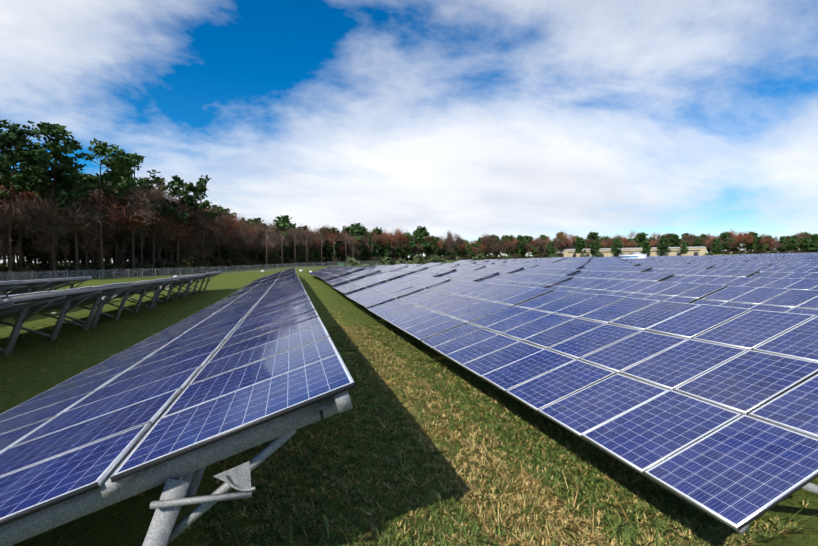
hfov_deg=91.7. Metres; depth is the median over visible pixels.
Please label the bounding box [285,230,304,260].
hardwood
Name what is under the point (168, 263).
understory
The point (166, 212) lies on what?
pine
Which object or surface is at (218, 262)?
understory
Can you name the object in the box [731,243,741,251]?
pine
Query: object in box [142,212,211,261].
hardwood
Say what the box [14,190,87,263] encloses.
hardwood
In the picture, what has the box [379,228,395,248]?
red maple
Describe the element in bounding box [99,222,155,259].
hardwood
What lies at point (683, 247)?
yard pine
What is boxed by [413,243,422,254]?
hardwood
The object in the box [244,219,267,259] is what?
hardwood
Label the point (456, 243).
hardwood
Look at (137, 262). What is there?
understory
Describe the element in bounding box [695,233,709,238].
pine
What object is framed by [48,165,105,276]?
pine
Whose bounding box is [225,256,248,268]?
understory
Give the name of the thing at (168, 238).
hardwood
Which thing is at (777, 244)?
hardwood
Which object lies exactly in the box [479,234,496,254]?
hardwood
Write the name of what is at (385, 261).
field shrub
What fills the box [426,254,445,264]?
field shrub
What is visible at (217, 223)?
red maple
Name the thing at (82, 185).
pine
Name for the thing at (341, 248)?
red maple
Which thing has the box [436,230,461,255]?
hardwood
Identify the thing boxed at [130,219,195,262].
hardwood
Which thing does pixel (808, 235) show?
hardwood
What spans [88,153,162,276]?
pine
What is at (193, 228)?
red maple
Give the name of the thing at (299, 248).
hardwood
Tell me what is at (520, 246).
tree
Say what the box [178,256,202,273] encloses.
understory
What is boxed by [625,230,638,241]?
red maple
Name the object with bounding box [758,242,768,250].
pine
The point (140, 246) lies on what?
hardwood
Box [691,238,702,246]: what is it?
pine
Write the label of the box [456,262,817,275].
pv modules
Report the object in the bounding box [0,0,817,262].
sky
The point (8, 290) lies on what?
pv modules
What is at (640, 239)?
tree
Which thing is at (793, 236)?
pine
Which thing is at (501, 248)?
hardwood
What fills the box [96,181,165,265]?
hardwood
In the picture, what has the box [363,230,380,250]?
hardwood
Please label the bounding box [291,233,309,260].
pine
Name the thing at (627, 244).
red maple
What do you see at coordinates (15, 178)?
pine
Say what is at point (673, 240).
tree
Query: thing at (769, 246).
pine
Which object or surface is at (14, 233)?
hardwood
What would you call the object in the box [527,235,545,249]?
hardwood
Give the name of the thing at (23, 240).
hardwood
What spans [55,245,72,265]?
hardwood
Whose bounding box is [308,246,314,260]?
pine
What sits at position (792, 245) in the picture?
pine
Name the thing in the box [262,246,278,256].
pine
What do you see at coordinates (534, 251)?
pine
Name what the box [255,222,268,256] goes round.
pine
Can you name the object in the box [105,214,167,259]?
hardwood
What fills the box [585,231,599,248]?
pine
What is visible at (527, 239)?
pine
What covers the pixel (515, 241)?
red maple
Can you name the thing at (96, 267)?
understory
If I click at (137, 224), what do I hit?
hardwood
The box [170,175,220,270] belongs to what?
pine
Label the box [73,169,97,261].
pine
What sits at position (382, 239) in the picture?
red maple
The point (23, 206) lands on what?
hardwood
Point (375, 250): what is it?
pine
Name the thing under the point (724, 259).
pv modules
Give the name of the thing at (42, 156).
pine
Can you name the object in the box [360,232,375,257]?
pine
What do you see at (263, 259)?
understory
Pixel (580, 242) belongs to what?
tree
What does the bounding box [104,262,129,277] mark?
understory
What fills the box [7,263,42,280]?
understory
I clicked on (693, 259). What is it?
pv modules
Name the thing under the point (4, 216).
hardwood
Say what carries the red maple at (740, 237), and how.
on the terrain
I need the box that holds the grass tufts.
[0,303,815,545]
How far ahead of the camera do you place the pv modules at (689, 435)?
6.60 m
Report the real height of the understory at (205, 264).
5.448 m
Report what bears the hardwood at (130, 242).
on the terrain
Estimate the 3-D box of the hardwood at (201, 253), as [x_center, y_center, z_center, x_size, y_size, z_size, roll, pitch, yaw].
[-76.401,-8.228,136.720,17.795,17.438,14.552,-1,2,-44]
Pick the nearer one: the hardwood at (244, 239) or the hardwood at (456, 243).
the hardwood at (244, 239)
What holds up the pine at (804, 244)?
on the terrain
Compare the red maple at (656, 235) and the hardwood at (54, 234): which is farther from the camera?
the red maple at (656, 235)
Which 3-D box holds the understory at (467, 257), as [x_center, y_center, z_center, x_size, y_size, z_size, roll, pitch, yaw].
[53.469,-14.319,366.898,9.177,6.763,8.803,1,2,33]
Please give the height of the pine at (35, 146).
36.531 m
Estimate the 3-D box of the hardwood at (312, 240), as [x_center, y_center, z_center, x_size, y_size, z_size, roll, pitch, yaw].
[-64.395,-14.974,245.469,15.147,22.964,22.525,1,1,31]
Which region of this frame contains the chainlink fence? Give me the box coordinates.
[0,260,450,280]
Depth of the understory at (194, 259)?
130.60 m
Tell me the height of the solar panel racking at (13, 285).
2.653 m
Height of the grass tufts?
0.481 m
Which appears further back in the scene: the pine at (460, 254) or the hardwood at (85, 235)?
the pine at (460, 254)
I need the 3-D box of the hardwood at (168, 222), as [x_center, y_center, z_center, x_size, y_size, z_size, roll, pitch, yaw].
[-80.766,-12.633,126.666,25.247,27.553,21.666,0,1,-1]
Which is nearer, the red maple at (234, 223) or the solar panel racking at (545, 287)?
the solar panel racking at (545, 287)
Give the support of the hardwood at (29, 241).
on the terrain
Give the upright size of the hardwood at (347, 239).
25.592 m
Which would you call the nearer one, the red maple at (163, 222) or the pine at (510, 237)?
the red maple at (163, 222)
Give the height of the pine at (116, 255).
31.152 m
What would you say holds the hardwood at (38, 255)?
on the terrain
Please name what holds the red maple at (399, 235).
on the terrain
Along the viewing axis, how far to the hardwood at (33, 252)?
106.85 m
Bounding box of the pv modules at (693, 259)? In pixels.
[530,257,817,262]
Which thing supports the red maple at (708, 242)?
on the terrain
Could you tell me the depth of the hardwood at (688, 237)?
452.84 m
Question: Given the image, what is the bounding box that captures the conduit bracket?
[150,461,254,508]
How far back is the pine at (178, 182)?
121.36 m
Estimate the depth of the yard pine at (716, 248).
336.97 m
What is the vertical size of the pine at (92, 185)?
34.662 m
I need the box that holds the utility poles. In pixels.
[252,231,353,269]
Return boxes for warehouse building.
[564,246,706,256]
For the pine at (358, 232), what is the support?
on the terrain
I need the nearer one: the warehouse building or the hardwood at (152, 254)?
the hardwood at (152, 254)
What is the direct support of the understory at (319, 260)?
on the terrain
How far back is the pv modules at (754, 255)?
94.84 m
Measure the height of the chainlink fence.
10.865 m
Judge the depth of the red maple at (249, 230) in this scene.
180.44 m
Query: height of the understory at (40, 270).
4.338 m
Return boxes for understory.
[0,261,21,280]
[0,264,12,274]
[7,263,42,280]
[16,259,62,277]
[23,260,46,275]
[33,267,51,279]
[47,261,90,277]
[62,262,89,276]
[79,265,95,277]
[87,258,124,277]
[90,258,131,277]
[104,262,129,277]
[114,264,131,276]
[118,259,131,276]
[121,258,145,276]
[134,265,152,275]
[137,257,164,274]
[141,263,160,275]
[143,263,161,275]
[155,257,176,274]
[158,260,181,274]
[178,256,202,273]
[179,255,201,272]
[195,260,209,272]
[205,257,216,271]
[207,256,227,270]
[216,260,231,269]
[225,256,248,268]
[229,258,247,269]
[258,257,273,267]
[265,256,278,267]
[272,256,285,266]
[276,257,291,266]
[304,256,317,265]
[316,257,326,265]
[462,254,470,259]
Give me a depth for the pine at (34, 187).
98.48 m
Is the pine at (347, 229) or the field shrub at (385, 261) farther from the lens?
the pine at (347, 229)
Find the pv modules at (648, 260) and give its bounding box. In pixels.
[507,258,817,262]
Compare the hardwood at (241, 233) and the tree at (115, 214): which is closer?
the tree at (115, 214)
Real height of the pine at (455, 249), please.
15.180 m
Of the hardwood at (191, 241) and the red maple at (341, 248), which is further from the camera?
the red maple at (341, 248)
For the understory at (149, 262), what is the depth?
124.23 m
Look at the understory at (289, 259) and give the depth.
221.45 m
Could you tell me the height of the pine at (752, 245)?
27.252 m
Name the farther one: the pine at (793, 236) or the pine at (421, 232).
the pine at (793, 236)
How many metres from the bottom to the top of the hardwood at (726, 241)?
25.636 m
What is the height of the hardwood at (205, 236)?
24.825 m
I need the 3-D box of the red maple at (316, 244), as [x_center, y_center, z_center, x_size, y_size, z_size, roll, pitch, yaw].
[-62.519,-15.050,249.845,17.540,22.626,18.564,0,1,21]
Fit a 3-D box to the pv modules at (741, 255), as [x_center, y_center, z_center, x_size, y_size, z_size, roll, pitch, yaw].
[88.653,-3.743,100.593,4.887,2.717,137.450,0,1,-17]
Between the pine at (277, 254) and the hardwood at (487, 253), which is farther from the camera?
the hardwood at (487, 253)
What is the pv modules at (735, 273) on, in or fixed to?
on the solar panel racking at (648, 269)
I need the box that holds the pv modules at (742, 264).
[453,260,817,268]
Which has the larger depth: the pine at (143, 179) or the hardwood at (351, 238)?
the hardwood at (351, 238)
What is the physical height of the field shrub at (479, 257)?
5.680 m
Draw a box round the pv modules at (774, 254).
[694,253,817,255]
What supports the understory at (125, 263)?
on the terrain
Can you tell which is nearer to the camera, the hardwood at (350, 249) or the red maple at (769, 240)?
the hardwood at (350, 249)
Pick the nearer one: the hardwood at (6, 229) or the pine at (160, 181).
the hardwood at (6, 229)
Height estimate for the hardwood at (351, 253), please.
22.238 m
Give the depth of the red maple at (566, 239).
435.27 m
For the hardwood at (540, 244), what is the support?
on the terrain
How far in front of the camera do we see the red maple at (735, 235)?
464.54 m
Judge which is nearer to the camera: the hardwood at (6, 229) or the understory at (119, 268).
the hardwood at (6, 229)
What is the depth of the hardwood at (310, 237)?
251.25 m
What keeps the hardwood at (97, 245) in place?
on the terrain
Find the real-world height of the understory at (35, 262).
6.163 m
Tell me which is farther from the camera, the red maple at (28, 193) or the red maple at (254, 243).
the red maple at (254, 243)
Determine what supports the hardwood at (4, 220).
on the terrain
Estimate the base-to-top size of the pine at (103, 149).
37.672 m
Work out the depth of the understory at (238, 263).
165.60 m
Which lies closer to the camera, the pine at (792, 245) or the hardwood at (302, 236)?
the hardwood at (302, 236)
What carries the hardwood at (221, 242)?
on the terrain
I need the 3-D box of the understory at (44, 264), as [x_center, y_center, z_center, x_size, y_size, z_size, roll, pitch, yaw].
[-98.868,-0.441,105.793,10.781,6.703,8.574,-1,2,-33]
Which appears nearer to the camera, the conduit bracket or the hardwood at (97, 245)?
the conduit bracket
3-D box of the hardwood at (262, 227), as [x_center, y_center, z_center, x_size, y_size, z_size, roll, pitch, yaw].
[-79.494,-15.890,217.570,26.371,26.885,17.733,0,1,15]
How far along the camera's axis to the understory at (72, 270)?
105.75 m
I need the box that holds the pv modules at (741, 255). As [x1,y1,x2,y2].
[680,255,811,256]
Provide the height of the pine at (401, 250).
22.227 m
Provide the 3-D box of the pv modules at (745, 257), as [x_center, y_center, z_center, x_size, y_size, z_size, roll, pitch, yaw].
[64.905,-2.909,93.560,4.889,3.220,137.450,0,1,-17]
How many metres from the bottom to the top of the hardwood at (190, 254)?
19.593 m
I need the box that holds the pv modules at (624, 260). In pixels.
[485,259,817,265]
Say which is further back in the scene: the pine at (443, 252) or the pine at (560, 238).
the pine at (560, 238)
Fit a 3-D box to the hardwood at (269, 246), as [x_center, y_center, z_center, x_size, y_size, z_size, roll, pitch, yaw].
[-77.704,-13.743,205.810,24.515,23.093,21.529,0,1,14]
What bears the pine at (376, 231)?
on the terrain
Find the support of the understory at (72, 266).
on the terrain
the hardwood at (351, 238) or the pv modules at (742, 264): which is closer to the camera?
the pv modules at (742, 264)
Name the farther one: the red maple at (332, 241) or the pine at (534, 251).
the pine at (534, 251)
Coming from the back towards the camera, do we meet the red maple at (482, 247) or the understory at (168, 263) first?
the red maple at (482, 247)
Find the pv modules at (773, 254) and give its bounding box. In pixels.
[703,253,812,255]
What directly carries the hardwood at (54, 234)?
on the terrain
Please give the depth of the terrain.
6.99 m
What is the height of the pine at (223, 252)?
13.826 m
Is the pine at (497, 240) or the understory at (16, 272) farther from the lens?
the pine at (497, 240)
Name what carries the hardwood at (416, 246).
on the terrain
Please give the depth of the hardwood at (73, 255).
109.29 m
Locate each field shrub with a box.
[343,256,361,266]
[378,257,395,264]
[395,257,408,264]
[408,254,426,265]
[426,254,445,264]
[472,252,484,259]
[500,254,512,259]
[593,252,602,256]
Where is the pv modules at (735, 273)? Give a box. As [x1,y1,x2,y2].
[427,262,817,278]
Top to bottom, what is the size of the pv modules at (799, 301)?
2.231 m
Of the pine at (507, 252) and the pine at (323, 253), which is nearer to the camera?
the pine at (323, 253)
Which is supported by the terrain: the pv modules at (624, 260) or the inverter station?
the inverter station
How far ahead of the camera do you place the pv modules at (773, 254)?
136.90 m
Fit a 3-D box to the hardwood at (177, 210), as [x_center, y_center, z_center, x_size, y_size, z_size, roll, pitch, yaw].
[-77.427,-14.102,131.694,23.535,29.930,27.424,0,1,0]
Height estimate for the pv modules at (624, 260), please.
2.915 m
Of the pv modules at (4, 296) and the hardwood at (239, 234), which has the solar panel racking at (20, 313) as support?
the pv modules at (4, 296)
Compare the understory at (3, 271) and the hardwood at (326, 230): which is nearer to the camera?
the understory at (3, 271)
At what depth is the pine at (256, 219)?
234.51 m
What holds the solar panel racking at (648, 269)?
on the terrain
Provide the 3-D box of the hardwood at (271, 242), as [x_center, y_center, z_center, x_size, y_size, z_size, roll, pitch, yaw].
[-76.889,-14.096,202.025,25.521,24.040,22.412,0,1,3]
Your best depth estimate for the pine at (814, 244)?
434.36 m
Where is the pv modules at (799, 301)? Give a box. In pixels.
[354,265,817,315]
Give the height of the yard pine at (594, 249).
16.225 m
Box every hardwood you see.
[0,177,25,263]
[0,183,107,277]
[0,188,22,236]
[0,190,57,262]
[0,191,59,265]
[0,197,15,256]
[0,197,61,262]
[0,209,27,248]
[1,190,107,277]
[11,231,35,255]
[12,232,40,252]
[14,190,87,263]
[15,241,57,261]
[22,192,88,248]
[22,196,128,276]
[48,189,144,257]
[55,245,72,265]
[56,234,98,264]
[57,190,101,245]
[61,220,123,259]
[87,184,178,261]
[92,182,188,262]
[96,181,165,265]
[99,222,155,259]
[102,213,156,258]
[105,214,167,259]
[106,177,204,258]
[107,244,140,260]
[113,188,194,261]
[124,185,218,258]
[126,196,208,259]
[126,237,152,259]
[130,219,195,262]
[134,226,176,259]
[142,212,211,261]
[147,190,181,257]
[147,206,224,260]
[156,197,188,258]
[165,236,202,260]
[173,241,213,260]
[176,209,219,264]
[176,210,222,261]
[189,209,229,252]
[194,199,239,262]
[200,225,232,264]
[208,228,252,260]
[214,209,254,259]
[228,221,250,258]
[230,236,254,258]
[236,215,264,236]
[238,231,262,254]
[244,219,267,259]
[247,232,281,256]
[250,223,279,266]
[254,230,281,266]
[257,220,285,256]
[265,220,296,256]
[275,221,311,258]
[275,235,290,256]
[278,227,300,257]
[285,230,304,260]
[290,245,309,260]
[294,227,318,249]
[304,233,318,263]
[307,230,323,254]
[310,224,344,263]
[338,237,360,262]
[339,230,351,260]
[340,230,358,255]
[340,236,357,258]
[353,234,373,261]
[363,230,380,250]
[386,235,402,255]
[387,229,412,252]
[412,237,420,254]
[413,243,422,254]
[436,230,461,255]
[442,235,463,259]
[449,236,466,260]
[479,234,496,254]
[484,242,498,254]
[497,243,506,258]
[501,241,516,253]
[524,243,532,255]
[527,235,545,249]
[537,240,552,252]
[547,237,563,252]
[585,238,597,245]
[681,233,697,246]
[714,234,737,253]
[770,242,782,250]
[795,233,812,237]
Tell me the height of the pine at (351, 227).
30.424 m
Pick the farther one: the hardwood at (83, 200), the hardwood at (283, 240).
the hardwood at (283, 240)
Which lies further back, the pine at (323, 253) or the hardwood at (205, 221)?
the pine at (323, 253)
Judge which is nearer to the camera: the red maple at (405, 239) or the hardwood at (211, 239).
the hardwood at (211, 239)
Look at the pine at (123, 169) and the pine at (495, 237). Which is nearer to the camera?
the pine at (123, 169)
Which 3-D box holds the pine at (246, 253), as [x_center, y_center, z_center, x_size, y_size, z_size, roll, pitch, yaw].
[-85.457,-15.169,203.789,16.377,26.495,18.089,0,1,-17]
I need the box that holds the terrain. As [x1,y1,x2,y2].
[0,254,817,545]
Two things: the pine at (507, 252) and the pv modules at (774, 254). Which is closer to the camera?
the pv modules at (774, 254)
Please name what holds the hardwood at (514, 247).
on the terrain
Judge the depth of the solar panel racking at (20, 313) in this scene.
19.21 m
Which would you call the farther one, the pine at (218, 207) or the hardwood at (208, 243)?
the pine at (218, 207)
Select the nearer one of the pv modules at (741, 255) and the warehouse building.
the pv modules at (741, 255)
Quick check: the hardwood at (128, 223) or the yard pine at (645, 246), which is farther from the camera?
the yard pine at (645, 246)
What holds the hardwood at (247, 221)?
on the terrain
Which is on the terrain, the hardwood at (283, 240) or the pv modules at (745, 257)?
the hardwood at (283, 240)
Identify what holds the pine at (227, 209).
on the terrain
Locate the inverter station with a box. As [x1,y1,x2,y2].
[618,252,646,258]
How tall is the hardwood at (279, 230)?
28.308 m
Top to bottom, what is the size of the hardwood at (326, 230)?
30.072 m
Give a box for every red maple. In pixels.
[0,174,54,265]
[8,188,60,263]
[20,188,128,276]
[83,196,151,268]
[126,196,189,258]
[154,193,207,260]
[198,196,241,256]
[198,205,231,250]
[232,220,257,259]
[246,226,259,255]
[308,235,323,257]
[321,226,338,254]
[335,233,347,257]
[369,230,388,251]
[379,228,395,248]
[387,227,407,252]
[394,236,411,255]
[419,236,434,250]
[479,244,486,251]
[505,237,518,249]
[555,232,575,247]
[609,235,627,247]
[620,238,633,246]
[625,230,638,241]
[648,232,664,240]
[650,237,656,246]
[705,235,716,249]
[729,229,743,249]
[730,231,750,246]
[733,232,753,250]
[760,235,774,242]
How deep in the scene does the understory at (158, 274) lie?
115.83 m
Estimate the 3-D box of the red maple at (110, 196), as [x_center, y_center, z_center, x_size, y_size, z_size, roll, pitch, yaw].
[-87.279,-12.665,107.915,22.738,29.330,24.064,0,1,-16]
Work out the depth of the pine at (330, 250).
264.33 m
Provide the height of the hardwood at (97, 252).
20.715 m
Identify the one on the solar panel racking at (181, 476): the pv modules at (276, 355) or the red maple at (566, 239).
the pv modules at (276, 355)
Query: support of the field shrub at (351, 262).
on the terrain
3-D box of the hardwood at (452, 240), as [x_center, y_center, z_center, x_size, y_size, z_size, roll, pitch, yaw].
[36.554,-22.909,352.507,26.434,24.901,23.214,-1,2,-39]
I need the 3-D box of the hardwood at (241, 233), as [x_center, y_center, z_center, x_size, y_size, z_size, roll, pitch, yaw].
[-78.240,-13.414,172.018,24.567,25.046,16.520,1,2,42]
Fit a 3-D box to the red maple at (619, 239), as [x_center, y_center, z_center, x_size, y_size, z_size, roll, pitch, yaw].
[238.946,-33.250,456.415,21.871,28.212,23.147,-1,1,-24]
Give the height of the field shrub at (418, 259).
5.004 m
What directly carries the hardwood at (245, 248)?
on the terrain
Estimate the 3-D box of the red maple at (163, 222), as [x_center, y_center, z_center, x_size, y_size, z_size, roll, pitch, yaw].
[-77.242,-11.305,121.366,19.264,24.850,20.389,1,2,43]
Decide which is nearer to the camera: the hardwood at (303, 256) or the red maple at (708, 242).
the hardwood at (303, 256)
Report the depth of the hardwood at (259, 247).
186.41 m
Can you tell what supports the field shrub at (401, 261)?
on the terrain
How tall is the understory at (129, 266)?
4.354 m
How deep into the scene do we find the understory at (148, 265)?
114.79 m
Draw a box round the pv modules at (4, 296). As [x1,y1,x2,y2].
[0,271,221,315]
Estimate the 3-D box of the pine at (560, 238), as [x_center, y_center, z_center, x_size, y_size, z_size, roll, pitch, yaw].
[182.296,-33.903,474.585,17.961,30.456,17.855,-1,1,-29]
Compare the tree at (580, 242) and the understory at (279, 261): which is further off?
the tree at (580, 242)
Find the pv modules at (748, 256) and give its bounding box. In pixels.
[650,256,817,257]
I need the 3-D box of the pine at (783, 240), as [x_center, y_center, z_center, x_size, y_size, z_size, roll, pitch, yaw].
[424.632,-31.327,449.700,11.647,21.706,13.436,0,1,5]
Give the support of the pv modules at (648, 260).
on the solar panel racking
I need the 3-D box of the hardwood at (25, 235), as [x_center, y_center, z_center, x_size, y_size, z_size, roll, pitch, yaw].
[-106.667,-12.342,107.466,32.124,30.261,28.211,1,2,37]
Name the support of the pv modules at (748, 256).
on the solar panel racking
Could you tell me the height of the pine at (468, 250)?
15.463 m
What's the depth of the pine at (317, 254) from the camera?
257.42 m
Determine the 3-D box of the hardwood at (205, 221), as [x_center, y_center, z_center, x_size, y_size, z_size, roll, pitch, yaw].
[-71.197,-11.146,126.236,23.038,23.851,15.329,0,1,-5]
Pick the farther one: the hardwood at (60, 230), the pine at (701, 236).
the pine at (701, 236)
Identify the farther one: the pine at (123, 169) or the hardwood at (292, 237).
the hardwood at (292, 237)
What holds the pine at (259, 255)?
on the terrain
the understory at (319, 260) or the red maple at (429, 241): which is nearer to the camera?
the understory at (319, 260)
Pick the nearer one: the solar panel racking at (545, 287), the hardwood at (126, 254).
the solar panel racking at (545, 287)
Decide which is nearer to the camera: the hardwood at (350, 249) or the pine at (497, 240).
the hardwood at (350, 249)
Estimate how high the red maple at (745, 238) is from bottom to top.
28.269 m
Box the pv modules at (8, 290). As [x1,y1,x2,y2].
[0,276,91,295]
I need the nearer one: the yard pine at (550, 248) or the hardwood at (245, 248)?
the hardwood at (245, 248)
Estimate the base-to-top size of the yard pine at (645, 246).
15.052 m
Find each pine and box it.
[0,119,59,280]
[0,129,47,189]
[0,139,61,279]
[12,122,90,278]
[25,162,86,277]
[47,138,140,277]
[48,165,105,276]
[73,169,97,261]
[79,177,114,261]
[84,172,111,194]
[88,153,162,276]
[99,155,152,256]
[104,176,138,264]
[126,201,175,275]
[147,170,183,258]
[156,175,193,274]
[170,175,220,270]
[209,205,236,244]
[210,207,236,270]
[212,239,233,260]
[239,219,258,258]
[250,217,263,223]
[250,248,265,267]
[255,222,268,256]
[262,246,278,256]
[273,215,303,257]
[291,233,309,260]
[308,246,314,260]
[313,243,322,258]
[317,227,329,256]
[320,227,341,255]
[339,226,349,255]
[348,223,370,249]
[348,225,366,253]
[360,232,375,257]
[364,232,381,257]
[371,227,383,234]
[379,238,391,257]
[380,247,389,256]
[392,236,406,255]
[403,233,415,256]
[412,226,433,254]
[425,235,439,255]
[438,241,448,256]
[448,245,458,260]
[458,242,466,255]
[464,245,473,254]
[476,237,487,252]
[476,244,488,255]
[488,234,502,254]
[493,238,501,253]
[505,235,514,254]
[505,242,513,253]
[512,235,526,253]
[523,235,533,252]
[531,247,537,255]
[546,241,556,255]
[556,232,564,249]
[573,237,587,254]
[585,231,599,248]
[589,241,599,254]
[595,239,602,247]
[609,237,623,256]
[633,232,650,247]
[640,241,652,253]
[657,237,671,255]
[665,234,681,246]
[680,241,688,253]
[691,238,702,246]
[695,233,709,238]
[711,238,722,254]
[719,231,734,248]
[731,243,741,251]
[743,231,762,253]
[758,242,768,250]
[765,235,774,252]
[777,236,789,251]
[787,238,799,251]
[788,235,800,250]
[799,237,813,251]
[809,234,817,251]
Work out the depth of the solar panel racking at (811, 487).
5.84 m
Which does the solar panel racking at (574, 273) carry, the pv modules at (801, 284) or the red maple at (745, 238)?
the pv modules at (801, 284)
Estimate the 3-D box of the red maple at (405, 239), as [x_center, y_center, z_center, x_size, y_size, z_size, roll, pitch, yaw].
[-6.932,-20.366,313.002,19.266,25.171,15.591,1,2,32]
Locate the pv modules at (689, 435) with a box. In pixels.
[309,266,817,530]
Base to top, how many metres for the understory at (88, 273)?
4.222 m
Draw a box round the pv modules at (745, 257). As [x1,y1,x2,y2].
[527,257,817,258]
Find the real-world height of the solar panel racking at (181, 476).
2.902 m
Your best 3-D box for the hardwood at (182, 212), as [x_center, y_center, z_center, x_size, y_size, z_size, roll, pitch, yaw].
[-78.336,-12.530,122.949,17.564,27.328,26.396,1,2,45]
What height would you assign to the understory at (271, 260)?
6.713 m
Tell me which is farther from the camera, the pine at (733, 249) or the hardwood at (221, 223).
the pine at (733, 249)
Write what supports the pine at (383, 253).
on the terrain
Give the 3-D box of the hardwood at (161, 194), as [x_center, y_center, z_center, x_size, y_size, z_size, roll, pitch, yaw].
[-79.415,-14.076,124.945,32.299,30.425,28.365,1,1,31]
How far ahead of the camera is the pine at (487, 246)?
397.25 m
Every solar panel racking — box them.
[0,269,352,545]
[0,272,220,355]
[0,277,91,295]
[313,267,817,534]
[390,266,726,302]
[407,264,674,281]
[432,263,759,276]
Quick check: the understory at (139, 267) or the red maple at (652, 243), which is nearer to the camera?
the understory at (139, 267)
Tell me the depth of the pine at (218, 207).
174.61 m
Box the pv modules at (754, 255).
[683,255,817,256]
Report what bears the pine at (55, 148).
on the terrain
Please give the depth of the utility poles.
178.74 m
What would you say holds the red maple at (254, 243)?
on the terrain
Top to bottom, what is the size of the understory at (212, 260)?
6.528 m
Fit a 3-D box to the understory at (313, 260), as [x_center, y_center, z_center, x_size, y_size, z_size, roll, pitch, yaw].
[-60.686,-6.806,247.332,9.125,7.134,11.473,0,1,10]
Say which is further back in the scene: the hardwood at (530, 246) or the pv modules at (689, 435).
the hardwood at (530, 246)
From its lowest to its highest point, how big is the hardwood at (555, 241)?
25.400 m
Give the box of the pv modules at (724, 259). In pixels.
[553,257,817,260]
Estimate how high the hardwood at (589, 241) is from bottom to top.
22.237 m
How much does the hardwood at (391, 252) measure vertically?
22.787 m
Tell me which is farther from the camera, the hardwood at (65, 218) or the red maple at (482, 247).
the red maple at (482, 247)
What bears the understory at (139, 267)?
on the terrain
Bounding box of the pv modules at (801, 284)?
[393,264,817,289]
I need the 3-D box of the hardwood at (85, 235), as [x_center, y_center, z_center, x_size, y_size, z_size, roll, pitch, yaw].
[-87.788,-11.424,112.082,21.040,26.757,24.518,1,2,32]
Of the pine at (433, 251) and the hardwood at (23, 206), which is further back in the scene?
the pine at (433, 251)
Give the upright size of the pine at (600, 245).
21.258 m
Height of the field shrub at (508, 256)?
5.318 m
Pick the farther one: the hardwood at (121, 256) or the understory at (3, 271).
the hardwood at (121, 256)
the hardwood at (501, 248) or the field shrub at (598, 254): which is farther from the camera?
the hardwood at (501, 248)
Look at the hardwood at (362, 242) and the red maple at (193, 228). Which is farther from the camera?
the hardwood at (362, 242)
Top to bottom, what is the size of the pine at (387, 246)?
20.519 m
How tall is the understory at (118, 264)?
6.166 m
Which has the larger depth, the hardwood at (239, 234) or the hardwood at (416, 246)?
the hardwood at (416, 246)
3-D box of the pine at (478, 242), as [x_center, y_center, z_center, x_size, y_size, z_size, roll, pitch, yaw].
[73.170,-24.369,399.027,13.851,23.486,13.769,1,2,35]
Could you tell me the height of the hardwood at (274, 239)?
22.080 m
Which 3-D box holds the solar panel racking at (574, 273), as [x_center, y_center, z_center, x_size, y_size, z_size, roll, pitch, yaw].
[8.125,0.521,52.859,4.790,3.476,91.604,0,1,-17]
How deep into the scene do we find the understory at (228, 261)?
159.64 m
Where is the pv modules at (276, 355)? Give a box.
[0,268,355,525]
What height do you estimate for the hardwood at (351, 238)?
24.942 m
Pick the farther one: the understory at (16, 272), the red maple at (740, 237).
the red maple at (740, 237)
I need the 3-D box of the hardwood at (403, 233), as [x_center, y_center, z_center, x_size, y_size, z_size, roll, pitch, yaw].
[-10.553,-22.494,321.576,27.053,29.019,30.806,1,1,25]
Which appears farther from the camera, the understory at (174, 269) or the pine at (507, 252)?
the pine at (507, 252)

